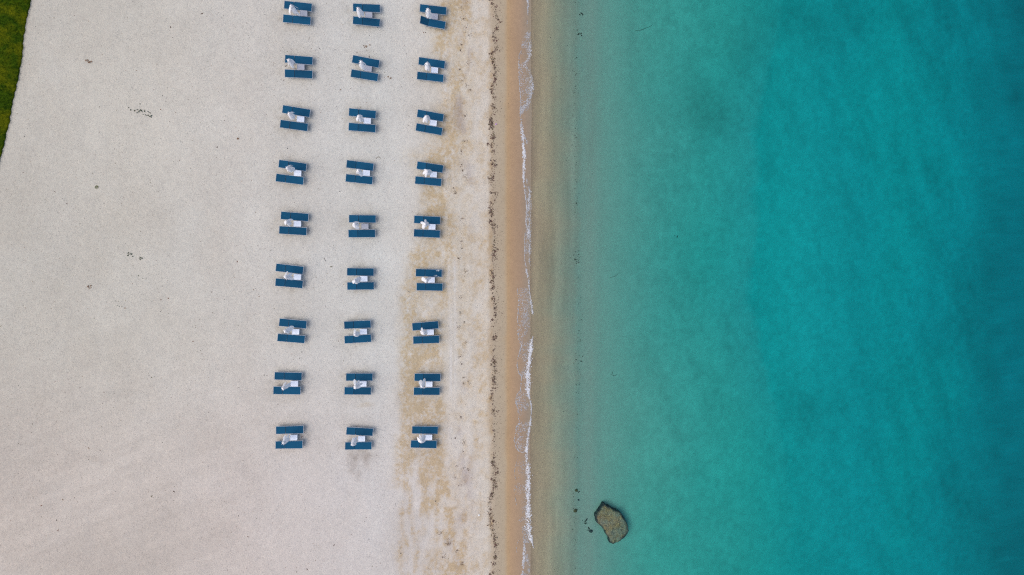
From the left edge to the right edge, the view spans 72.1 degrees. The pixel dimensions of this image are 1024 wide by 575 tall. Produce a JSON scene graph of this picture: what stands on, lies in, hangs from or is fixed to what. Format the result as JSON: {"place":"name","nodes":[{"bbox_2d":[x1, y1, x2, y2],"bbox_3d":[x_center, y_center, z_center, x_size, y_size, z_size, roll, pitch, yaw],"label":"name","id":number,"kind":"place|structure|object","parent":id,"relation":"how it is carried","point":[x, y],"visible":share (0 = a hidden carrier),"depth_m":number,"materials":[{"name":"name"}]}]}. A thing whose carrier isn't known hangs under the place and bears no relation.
{"place":"outdoors","nodes":[
{"label":"outdoors","id":0,"kind":"place"},
{"bbox_2d":[0,0,30,156],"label":"lawn","id":1,"kind":"structure","parent":0,"point":[13,27],"depth_m":49.44,"materials":[{"name":"plant"}]},
{"bbox_2d":[0,2,448,571],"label":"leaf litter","id":2,"kind":"object","parent":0,"point":[216,294],"visible":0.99,"depth_m":51.83,"materials":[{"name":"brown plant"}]},
{"bbox_2d":[348,229,375,237],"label":"sun lounger","id":3,"kind":"object","parent":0,"point":[366,233],"visible":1,"depth_m":52.69,"materials":[{"name":"fabric"}]},
{"bbox_2d":[359,61,366,70],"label":"beach umbrella","id":4,"kind":"object","parent":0,"point":[361,64],"visible":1,"depth_m":50.84,"materials":[{"name":"white fabric"}]},
{"bbox_2d":[353,16,379,26],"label":"sun lounger","id":5,"kind":"object","parent":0,"point":[366,21],"visible":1,"depth_m":52.18,"materials":[{"name":"fabric"}]},
{"bbox_2d":[353,3,379,13],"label":"sun lounger","id":6,"kind":"object","parent":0,"point":[374,8],"visible":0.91,"depth_m":52.17,"materials":[{"name":"fabric"}]},
{"bbox_2d":[363,170,369,175],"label":"side table","id":7,"kind":"object","parent":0,"point":[366,172],"visible":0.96,"depth_m":52.52,"materials":[{"name":"white plastic"}]},
{"bbox_2d":[364,65,371,71],"bbox_3d":[-10.701,-16.248,52.460,0.520,0.446,0.410,6,91,-7],"label":"side table","id":8,"kind":"object","parent":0,"point":[368,68],"visible":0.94,"depth_m":52.25,"materials":[{"name":"grey plastic"}]},
{"bbox_2d":[417,434,425,442],"bbox_3d":[-6.819,11.292,53.069,0.686,2.745,0.604,-8,93,-5],"label":"beach umbrella","id":9,"kind":"object","parent":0,"point":[420,439],"visible":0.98,"depth_m":52.29,"materials":[{"name":"white fabric"}]},
{"bbox_2d":[419,378,425,387],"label":"beach umbrella","id":10,"kind":"object","parent":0,"point":[422,383],"visible":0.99,"depth_m":52.21,"materials":[{"name":"white fabric"}]},
{"bbox_2d":[421,219,429,228],"bbox_3d":[-6.524,-4.726,52.552,0.643,2.745,0.584,-32,95,-4],"label":"beach umbrella","id":11,"kind":"object","parent":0,"point":[425,224],"visible":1,"depth_m":51.80,"materials":[{"name":"white fabric"}]},
{"bbox_2d":[423,115,429,122],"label":"beach umbrella","id":12,"kind":"object","parent":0,"point":[426,118],"visible":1,"depth_m":51.47,"materials":[{"name":"white fabric"}]},
{"bbox_2d":[423,169,431,176],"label":"beach umbrella","id":13,"kind":"object","parent":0,"point":[426,172],"visible":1,"depth_m":51.73,"materials":[{"name":"white fabric"}]},
{"bbox_2d":[424,62,430,72],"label":"beach umbrella","id":14,"kind":"object","parent":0,"point":[427,66],"visible":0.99,"depth_m":51.49,"materials":[{"name":"white fabric"}]},
{"bbox_2d":[425,8,431,18],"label":"beach umbrella","id":15,"kind":"object","parent":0,"point":[428,13],"visible":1,"depth_m":51.36,"materials":[{"name":"white fabric"}]},
{"bbox_2d":[427,329,433,334],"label":"side table","id":16,"kind":"object","parent":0,"point":[430,331],"visible":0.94,"depth_m":53.57,"materials":[{"name":"white plastic"}]},
{"bbox_2d":[418,57,444,68],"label":"sun lounger","id":17,"kind":"object","parent":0,"point":[422,61],"visible":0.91,"depth_m":52.97,"materials":[{"name":"fabric"}]},
{"bbox_2d":[420,15,445,29],"bbox_3d":[-5.966,-19.858,52.908,1.932,0.724,0.600,7,91,-10],"label":"sun lounger","id":18,"kind":"object","parent":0,"point":[439,24],"visible":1,"depth_m":52.88,"materials":[{"name":"fabric"}]},
{"bbox_2d":[429,120,436,125],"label":"side table","id":19,"kind":"object","parent":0,"point":[433,122],"visible":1,"depth_m":53.05,"materials":[{"name":"white plastic"}]},
{"bbox_2d":[431,67,437,73],"bbox_3d":[-5.851,-16.360,53.164,0.520,0.446,0.410,4,92,-7],"label":"side table","id":20,"kind":"object","parent":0,"point":[434,69],"visible":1,"depth_m":52.95,"materials":[{"name":"white plastic"}]},
{"bbox_2d":[0,0,1023,574],"bbox_3d":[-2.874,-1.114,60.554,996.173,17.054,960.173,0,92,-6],"label":"sand beach","id":21,"kind":"structure","parent":0,"point":[796,230],"depth_m":55.46,"materials":[{"name":"beige sand"}]},
{"bbox_2d":[281,434,289,444],"bbox_3d":[-16.534,11.092,51.774,0.450,2.745,0.717,14,90,-7],"label":"beach umbrella","id":22,"kind":"object","parent":21,"relation":"on","point":[286,439],"visible":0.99,"depth_m":51.03,"materials":[{"name":"white fabric"}]},
{"bbox_2d":[281,382,290,389],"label":"beach umbrella","id":23,"kind":"object","parent":21,"relation":"on","point":[285,386],"visible":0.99,"depth_m":50.91,"materials":[{"name":"white fabric"}]},
{"bbox_2d":[273,386,300,394],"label":"sun lounger","id":24,"kind":"object","parent":21,"relation":"on","point":[289,390],"visible":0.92,"depth_m":52.37,"materials":[{"name":"fabric"}]},
{"bbox_2d":[274,372,301,380],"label":"sun lounger","id":25,"kind":"object","parent":21,"relation":"on","point":[287,376],"visible":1,"depth_m":52.34,"materials":[{"name":"fabric"}]},
{"bbox_2d":[283,326,293,333],"bbox_3d":[-16.330,3.103,51.543,0.837,2.745,0.477,-43,96,-4],"label":"beach umbrella","id":26,"kind":"object","parent":21,"relation":"on","point":[288,330],"visible":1,"depth_m":50.77,"materials":[{"name":"white fabric"}]},
{"bbox_2d":[284,219,292,225],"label":"beach umbrella","id":27,"kind":"object","parent":21,"relation":"on","point":[288,222],"visible":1,"depth_m":50.44,"materials":[{"name":"white fabric"}]},
{"bbox_2d":[275,278,302,288],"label":"sun lounger","id":28,"kind":"object","parent":21,"relation":"on","point":[280,282],"visible":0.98,"depth_m":52.13,"materials":[{"name":"fabric"}]},
{"bbox_2d":[275,440,302,448],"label":"sun lounger","id":29,"kind":"object","parent":21,"relation":"on","point":[290,445],"visible":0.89,"depth_m":52.52,"materials":[{"name":"fabric"}]},
{"bbox_2d":[284,271,293,279],"bbox_3d":[-16.242,-0.868,51.424,0.603,2.745,0.633,3,92,-7],"label":"beach umbrella","id":30,"kind":"object","parent":21,"relation":"on","point":[288,276],"visible":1,"depth_m":50.67,"materials":[{"name":"white fabric"}]},
{"bbox_2d":[275,173,303,184],"bbox_3d":[-16.399,-7.983,52.061,2.000,0.409,0.600,6,91,-8],"label":"sun lounger","id":31,"kind":"object","parent":21,"relation":"on","point":[291,179],"visible":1,"depth_m":51.87,"materials":[{"name":"fabric"}]},
{"bbox_2d":[275,263,303,273],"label":"sun lounger","id":32,"kind":"object","parent":21,"relation":"on","point":[294,269],"visible":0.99,"depth_m":52.10,"materials":[{"name":"fabric"}]},
{"bbox_2d":[276,425,303,433],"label":"sun lounger","id":33,"kind":"object","parent":21,"relation":"on","point":[299,429],"visible":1,"depth_m":52.49,"materials":[{"name":"fabric"}]},
{"bbox_2d":[277,333,304,343],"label":"sun lounger","id":34,"kind":"object","parent":21,"relation":"on","point":[292,338],"visible":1,"depth_m":52.27,"materials":[{"name":"fabric"}]},
{"bbox_2d":[287,58,294,67],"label":"beach umbrella","id":35,"kind":"object","parent":21,"relation":"on","point":[290,62],"visible":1,"depth_m":50.26,"materials":[{"name":"white fabric"}]},
{"bbox_2d":[286,165,295,172],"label":"beach umbrella","id":36,"kind":"object","parent":21,"relation":"on","point":[289,168],"visible":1,"depth_m":50.47,"materials":[{"name":"white fabric"}]},
{"bbox_2d":[287,112,295,119],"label":"beach umbrella","id":37,"kind":"object","parent":21,"relation":"on","point":[291,115],"visible":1,"depth_m":50.22,"materials":[{"name":"white fabric"}]},
{"bbox_2d":[278,160,306,170],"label":"sun lounger","id":38,"kind":"object","parent":21,"relation":"on","point":[284,164],"visible":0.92,"depth_m":51.87,"materials":[{"name":"fabric"}]},
{"bbox_2d":[279,226,306,235],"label":"sun lounger","id":39,"kind":"object","parent":21,"relation":"on","point":[290,230],"visible":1,"depth_m":52.03,"materials":[{"name":"fabric"}]},
{"bbox_2d":[279,318,306,328],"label":"sun lounger","id":40,"kind":"object","parent":21,"relation":"on","point":[283,322],"visible":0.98,"depth_m":52.27,"materials":[{"name":"fabric"}]},
{"bbox_2d":[280,120,307,131],"bbox_3d":[-16.051,-11.911,51.944,2.000,0.409,0.600,6,91,-8],"label":"sun lounger","id":41,"kind":"object","parent":21,"relation":"on","point":[294,125],"visible":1,"depth_m":51.75,"materials":[{"name":"fabric"}]},
{"bbox_2d":[290,434,297,439],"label":"side table","id":42,"kind":"object","parent":21,"relation":"on","point":[293,436],"visible":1,"depth_m":52.49,"materials":[{"name":"white plastic"}]},
{"bbox_2d":[280,211,308,221],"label":"sun lounger","id":43,"kind":"object","parent":21,"relation":"on","point":[295,216],"visible":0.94,"depth_m":52.01,"materials":[{"name":"fabric"}]},
{"bbox_2d":[289,4,299,15],"bbox_3d":[-15.673,-19.919,50.835,0.696,2.745,0.642,-3,92,-6],"label":"beach umbrella","id":44,"kind":"object","parent":21,"relation":"on","point":[293,9],"visible":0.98,"depth_m":50.13,"materials":[{"name":"white fabric"}]},
{"bbox_2d":[291,380,298,386],"bbox_3d":[-16.219,7.153,52.569,0.520,0.446,0.410,1,92,-7],"label":"side table","id":45,"kind":"object","parent":21,"relation":"on","point":[294,383],"visible":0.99,"depth_m":52.37,"materials":[{"name":"white plastic"}]},
{"bbox_2d":[292,329,299,334],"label":"side table","id":46,"kind":"object","parent":21,"relation":"on","point":[295,331],"visible":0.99,"depth_m":52.25,"materials":[{"name":"white plastic"}]},
{"bbox_2d":[282,105,310,117],"bbox_3d":[-15.876,-12.963,51.931,2.000,0.409,0.600,8,91,-8],"label":"sun lounger","id":47,"kind":"object","parent":21,"relation":"on","point":[298,111],"visible":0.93,"depth_m":51.74,"materials":[{"name":"fabric"}]},
{"bbox_2d":[283,14,310,24],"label":"sun lounger","id":48,"kind":"object","parent":21,"relation":"on","point":[303,20],"visible":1,"depth_m":51.56,"materials":[{"name":"fabric"}]},
{"bbox_2d":[284,1,311,11],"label":"sun lounger","id":49,"kind":"object","parent":21,"relation":"on","point":[304,6],"visible":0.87,"depth_m":51.53,"materials":[{"name":"fabric"}]},
{"bbox_2d":[294,221,301,226],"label":"side table","id":50,"kind":"object","parent":21,"relation":"on","point":[297,223],"visible":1,"depth_m":52.01,"materials":[{"name":"white plastic"}]},
{"bbox_2d":[294,170,301,176],"bbox_3d":[-15.829,-8.434,52.082,0.520,0.446,0.410,4,92,-7],"label":"side table","id":51,"kind":"object","parent":21,"relation":"on","point":[297,172],"visible":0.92,"depth_m":51.88,"materials":[{"name":"white plastic"}]},
{"bbox_2d":[294,274,301,279],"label":"side table","id":52,"kind":"object","parent":21,"relation":"on","point":[297,276],"visible":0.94,"depth_m":52.13,"materials":[{"name":"white plastic"}]},
{"bbox_2d":[285,69,312,78],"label":"sun lounger","id":53,"kind":"object","parent":21,"relation":"on","point":[292,73],"visible":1,"depth_m":51.69,"materials":[{"name":"fabric"}]},
{"bbox_2d":[285,55,312,65],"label":"sun lounger","id":54,"kind":"object","parent":21,"relation":"on","point":[306,60],"visible":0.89,"depth_m":51.68,"materials":[{"name":"fabric"}]},
{"bbox_2d":[297,116,304,122],"bbox_3d":[-15.571,-12.389,51.959,0.520,0.446,0.410,5,91,-7],"label":"side table","id":55,"kind":"object","parent":21,"relation":"on","point":[301,119],"visible":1,"depth_m":51.75,"materials":[{"name":"white plastic"}]},
{"bbox_2d":[297,64,304,69],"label":"side table","id":56,"kind":"object","parent":21,"relation":"on","point":[300,66],"visible":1,"depth_m":51.63,"materials":[{"name":"grey plastic"}]},
{"bbox_2d":[300,10,307,16],"bbox_3d":[-15.284,-20.084,51.738,0.520,0.446,0.410,3,92,-7],"label":"side table","id":57,"kind":"object","parent":21,"relation":"on","point":[303,12],"visible":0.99,"depth_m":51.53,"materials":[{"name":"grey plastic"}]},
{"bbox_2d":[351,436,357,445],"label":"beach umbrella","id":58,"kind":"object","parent":21,"relation":"on","point":[354,441],"visible":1,"depth_m":51.63,"materials":[{"name":"white fabric"}]},
{"bbox_2d":[352,221,358,228],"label":"beach umbrella","id":59,"kind":"object","parent":21,"relation":"on","point":[355,224],"visible":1,"depth_m":51.12,"materials":[{"name":"white fabric"}]},
{"bbox_2d":[352,277,360,283],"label":"beach umbrella","id":60,"kind":"object","parent":21,"relation":"on","point":[356,280],"visible":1,"depth_m":51.30,"materials":[{"name":"white fabric"}]},
{"bbox_2d":[344,320,370,328],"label":"sun lounger","id":61,"kind":"object","parent":21,"relation":"on","point":[359,324],"visible":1,"depth_m":52.88,"materials":[{"name":"fabric"}]},
{"bbox_2d":[344,387,370,394],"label":"sun lounger","id":62,"kind":"object","parent":21,"relation":"on","point":[359,391],"visible":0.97,"depth_m":53.03,"materials":[{"name":"fabric"}]},
{"bbox_2d":[344,334,371,343],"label":"sun lounger","id":63,"kind":"object","parent":21,"relation":"on","point":[358,339],"visible":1,"depth_m":52.91,"materials":[{"name":"fabric"}]},
{"bbox_2d":[353,379,362,388],"bbox_3d":[-11.480,7.179,52.281,0.710,2.745,0.627,17,90,-7],"label":"beach umbrella","id":64,"kind":"object","parent":21,"relation":"on","point":[358,384],"visible":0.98,"depth_m":51.62,"materials":[{"name":"white fabric"}]},
{"bbox_2d":[345,441,371,449],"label":"sun lounger","id":65,"kind":"object","parent":21,"relation":"on","point":[362,446],"visible":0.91,"depth_m":53.22,"materials":[{"name":"fabric"}]},
{"bbox_2d":[345,174,372,184],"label":"sun lounger","id":66,"kind":"object","parent":21,"relation":"on","point":[351,178],"visible":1,"depth_m":52.52,"materials":[{"name":"fabric"}]},
{"bbox_2d":[346,427,372,435],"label":"sun lounger","id":67,"kind":"object","parent":21,"relation":"on","point":[360,431],"visible":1,"depth_m":53.17,"materials":[{"name":"fabric"}]},
{"bbox_2d":[346,373,372,380],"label":"sun lounger","id":68,"kind":"object","parent":21,"relation":"on","point":[360,376],"visible":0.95,"depth_m":53.00,"materials":[{"name":"fabric"}]},
{"bbox_2d":[346,160,373,170],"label":"sun lounger","id":69,"kind":"object","parent":21,"relation":"on","point":[351,164],"visible":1,"depth_m":52.49,"materials":[{"name":"fabric"}]},
{"bbox_2d":[356,115,363,121],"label":"beach umbrella","id":70,"kind":"object","parent":21,"relation":"on","point":[360,118],"visible":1,"depth_m":50.93,"materials":[{"name":"white fabric"}]},
{"bbox_2d":[347,268,373,275],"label":"sun lounger","id":71,"kind":"object","parent":21,"relation":"on","point":[361,271],"visible":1,"depth_m":52.76,"materials":[{"name":"fabric"}]},
{"bbox_2d":[347,282,373,289],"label":"sun lounger","id":72,"kind":"object","parent":21,"relation":"on","point":[361,286],"visible":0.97,"depth_m":52.80,"materials":[{"name":"fabric"}]},
{"bbox_2d":[357,6,363,17],"bbox_3d":[-11.022,-19.894,51.430,0.491,2.745,0.484,-21,94,-4],"label":"beach umbrella","id":73,"kind":"object","parent":21,"relation":"on","point":[360,12],"visible":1,"depth_m":50.62,"materials":[{"name":"white fabric"}]},
{"bbox_2d":[358,435,364,441],"bbox_3d":[-11.386,11.421,53.371,0.520,0.446,0.410,1,92,-7],"label":"side table","id":74,"kind":"object","parent":21,"relation":"on","point":[361,438],"visible":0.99,"depth_m":53.16,"materials":[{"name":"white plastic"}]},
{"bbox_2d":[348,108,375,118],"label":"sun lounger","id":75,"kind":"object","parent":21,"relation":"on","point":[354,112],"visible":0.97,"depth_m":52.37,"materials":[{"name":"fabric"}]},
{"bbox_2d":[348,123,375,132],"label":"sun lounger","id":76,"kind":"object","parent":21,"relation":"on","point":[359,127],"visible":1,"depth_m":52.42,"materials":[{"name":"fabric"}]},
{"bbox_2d":[349,215,375,222],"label":"sun lounger","id":77,"kind":"object","parent":21,"relation":"on","point":[363,218],"visible":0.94,"depth_m":52.67,"materials":[{"name":"fabric"}]},
{"bbox_2d":[360,276,367,281],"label":"side table","id":78,"kind":"object","parent":21,"relation":"on","point":[364,278],"visible":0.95,"depth_m":52.75,"materials":[{"name":"white plastic"}]},
{"bbox_2d":[350,69,378,81],"bbox_3d":[-10.981,-15.764,52.482,2.000,0.409,0.600,7,91,-8],"label":"sun lounger","id":79,"kind":"object","parent":21,"relation":"on","point":[364,75],"visible":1,"depth_m":52.29,"materials":[{"name":"fabric"}]},
{"bbox_2d":[361,224,368,228],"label":"side table","id":80,"kind":"object","parent":21,"relation":"on","point":[364,226],"visible":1,"depth_m":52.66,"materials":[{"name":"grey plastic"}]},
{"bbox_2d":[352,55,379,67],"bbox_3d":[-10.878,-16.789,52.461,2.000,0.408,0.600,9,91,-8],"label":"sun lounger","id":81,"kind":"object","parent":21,"relation":"on","point":[356,59],"visible":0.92,"depth_m":52.28,"materials":[{"name":"fabric"}]},
{"bbox_2d":[364,118,370,123],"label":"side table","id":82,"kind":"object","parent":21,"relation":"on","point":[367,120],"visible":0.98,"depth_m":52.40,"materials":[{"name":"white plastic"}]},
{"bbox_2d":[365,12,371,17],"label":"side table","id":83,"kind":"object","parent":21,"relation":"on","point":[368,14],"visible":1,"depth_m":52.16,"materials":[{"name":"grey plastic"}]},
{"bbox_2d":[410,440,436,447],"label":"sun lounger","id":84,"kind":"object","parent":21,"relation":"on","point":[426,444],"visible":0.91,"depth_m":53.83,"materials":[{"name":"fabric"}]},
{"bbox_2d":[412,426,437,433],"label":"sun lounger","id":85,"kind":"object","parent":21,"relation":"on","point":[424,430],"visible":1,"depth_m":53.80,"materials":[{"name":"fabric"}]},
{"bbox_2d":[412,321,438,330],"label":"sun lounger","id":86,"kind":"object","parent":21,"relation":"on","point":[426,325],"visible":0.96,"depth_m":53.54,"materials":[{"name":"fabric"}]},
{"bbox_2d":[413,335,438,343],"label":"sun lounger","id":87,"kind":"object","parent":21,"relation":"on","point":[426,339],"visible":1,"depth_m":53.58,"materials":[{"name":"fabric"}]},
{"bbox_2d":[413,229,439,237],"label":"sun lounger","id":88,"kind":"object","parent":21,"relation":"on","point":[426,233],"visible":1,"depth_m":53.31,"materials":[{"name":"fabric"}]},
{"bbox_2d":[414,387,439,394],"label":"sun lounger","id":89,"kind":"object","parent":21,"relation":"on","point":[427,391],"visible":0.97,"depth_m":53.73,"materials":[{"name":"fabric"}]},
{"bbox_2d":[414,373,440,380],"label":"sun lounger","id":90,"kind":"object","parent":21,"relation":"on","point":[428,376],"visible":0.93,"depth_m":53.69,"materials":[{"name":"fabric"}]},
{"bbox_2d":[414,215,440,224],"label":"sun lounger","id":91,"kind":"object","parent":21,"relation":"on","point":[429,219],"visible":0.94,"depth_m":53.30,"materials":[{"name":"fabric"}]},
{"bbox_2d":[415,176,441,185],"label":"sun lounger","id":92,"kind":"object","parent":21,"relation":"on","point":[429,181],"visible":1,"depth_m":53.22,"materials":[{"name":"fabric"}]},
{"bbox_2d":[425,434,431,439],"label":"side table","id":93,"kind":"object","parent":21,"relation":"on","point":[428,436],"visible":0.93,"depth_m":53.80,"materials":[{"name":"white plastic"}]},
{"bbox_2d":[425,381,431,386],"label":"side table","id":94,"kind":"object","parent":21,"relation":"on","point":[428,383],"visible":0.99,"depth_m":53.67,"materials":[{"name":"white plastic"}]},
{"bbox_2d":[415,123,442,135],"bbox_3d":[-6.283,-11.938,53.267,2.000,0.409,0.600,8,91,-10],"label":"sun lounger","id":95,"kind":"object","parent":21,"relation":"on","point":[430,129],"visible":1,"depth_m":53.07,"materials":[{"name":"fabric"}]},
{"bbox_2d":[416,269,441,276],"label":"sun lounger","id":96,"kind":"object","parent":21,"relation":"on","point":[428,272],"visible":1,"depth_m":53.44,"materials":[{"name":"fabric"}]},
{"bbox_2d":[416,283,442,290],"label":"sun lounger","id":97,"kind":"object","parent":21,"relation":"on","point":[429,286],"visible":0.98,"depth_m":53.50,"materials":[{"name":"fabric"}]},
{"bbox_2d":[416,161,443,172],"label":"sun lounger","id":98,"kind":"object","parent":21,"relation":"on","point":[432,167],"visible":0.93,"depth_m":53.21,"materials":[{"name":"fabric"}]},
{"bbox_2d":[417,71,443,81],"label":"sun lounger","id":99,"kind":"object","parent":21,"relation":"on","point":[426,76],"visible":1,"depth_m":52.98,"materials":[{"name":"fabric"}]},
{"bbox_2d":[417,109,443,121],"bbox_3d":[-6.184,-12.967,53.249,2.000,0.409,0.600,8,91,-9],"label":"sun lounger","id":100,"kind":"object","parent":21,"relation":"on","point":[432,115],"visible":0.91,"depth_m":53.07,"materials":[{"name":"fabric"}]},
{"bbox_2d":[419,4,446,14],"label":"sun lounger","id":101,"kind":"object","parent":21,"relation":"on","point":[440,10],"visible":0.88,"depth_m":52.85,"materials":[{"name":"fabric"}]},
{"bbox_2d":[431,13,437,19],"bbox_3d":[-5.848,-20.345,53.019,0.520,0.446,0.410,3,92,-7],"label":"side table","id":102,"kind":"object","parent":21,"relation":"on","point":[435,16],"visible":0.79,"depth_m":52.81,"materials":[{"name":"grey plastic"}]},
{"bbox_2d":[437,0,510,574],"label":"seaweed","id":103,"kind":"object","parent":21,"relation":"on","point":[492,213],"visible":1,"depth_m":54.71,"materials":[{"name":"brown plant"}]},
{"bbox_2d":[514,0,533,574],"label":"sea foam","id":104,"kind":"object","parent":21,"relation":"on","point":[530,350],"visible":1,"depth_m":55.63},
{"bbox_2d":[537,2,677,572],"bbox_3d":[7.771,0.330,57.099,12.223,1.585,45.839,0,92,-6],"label":"seabed weed","id":105,"kind":"object","parent":21,"relation":"on","point":[576,263],"visible":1,"depth_m":56.33,"materials":[{"name":"plant"}]},
{"bbox_2d":[594,501,628,543],"bbox_3d":[8.079,19.078,57.628,2.128,1.206,3.476,-32,95,-4],"label":"rock","id":106,"kind":"object","parent":21,"relation":"on","point":[611,521],"visible":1,"depth_m":57.18,"materials":[{"name":"stone"}]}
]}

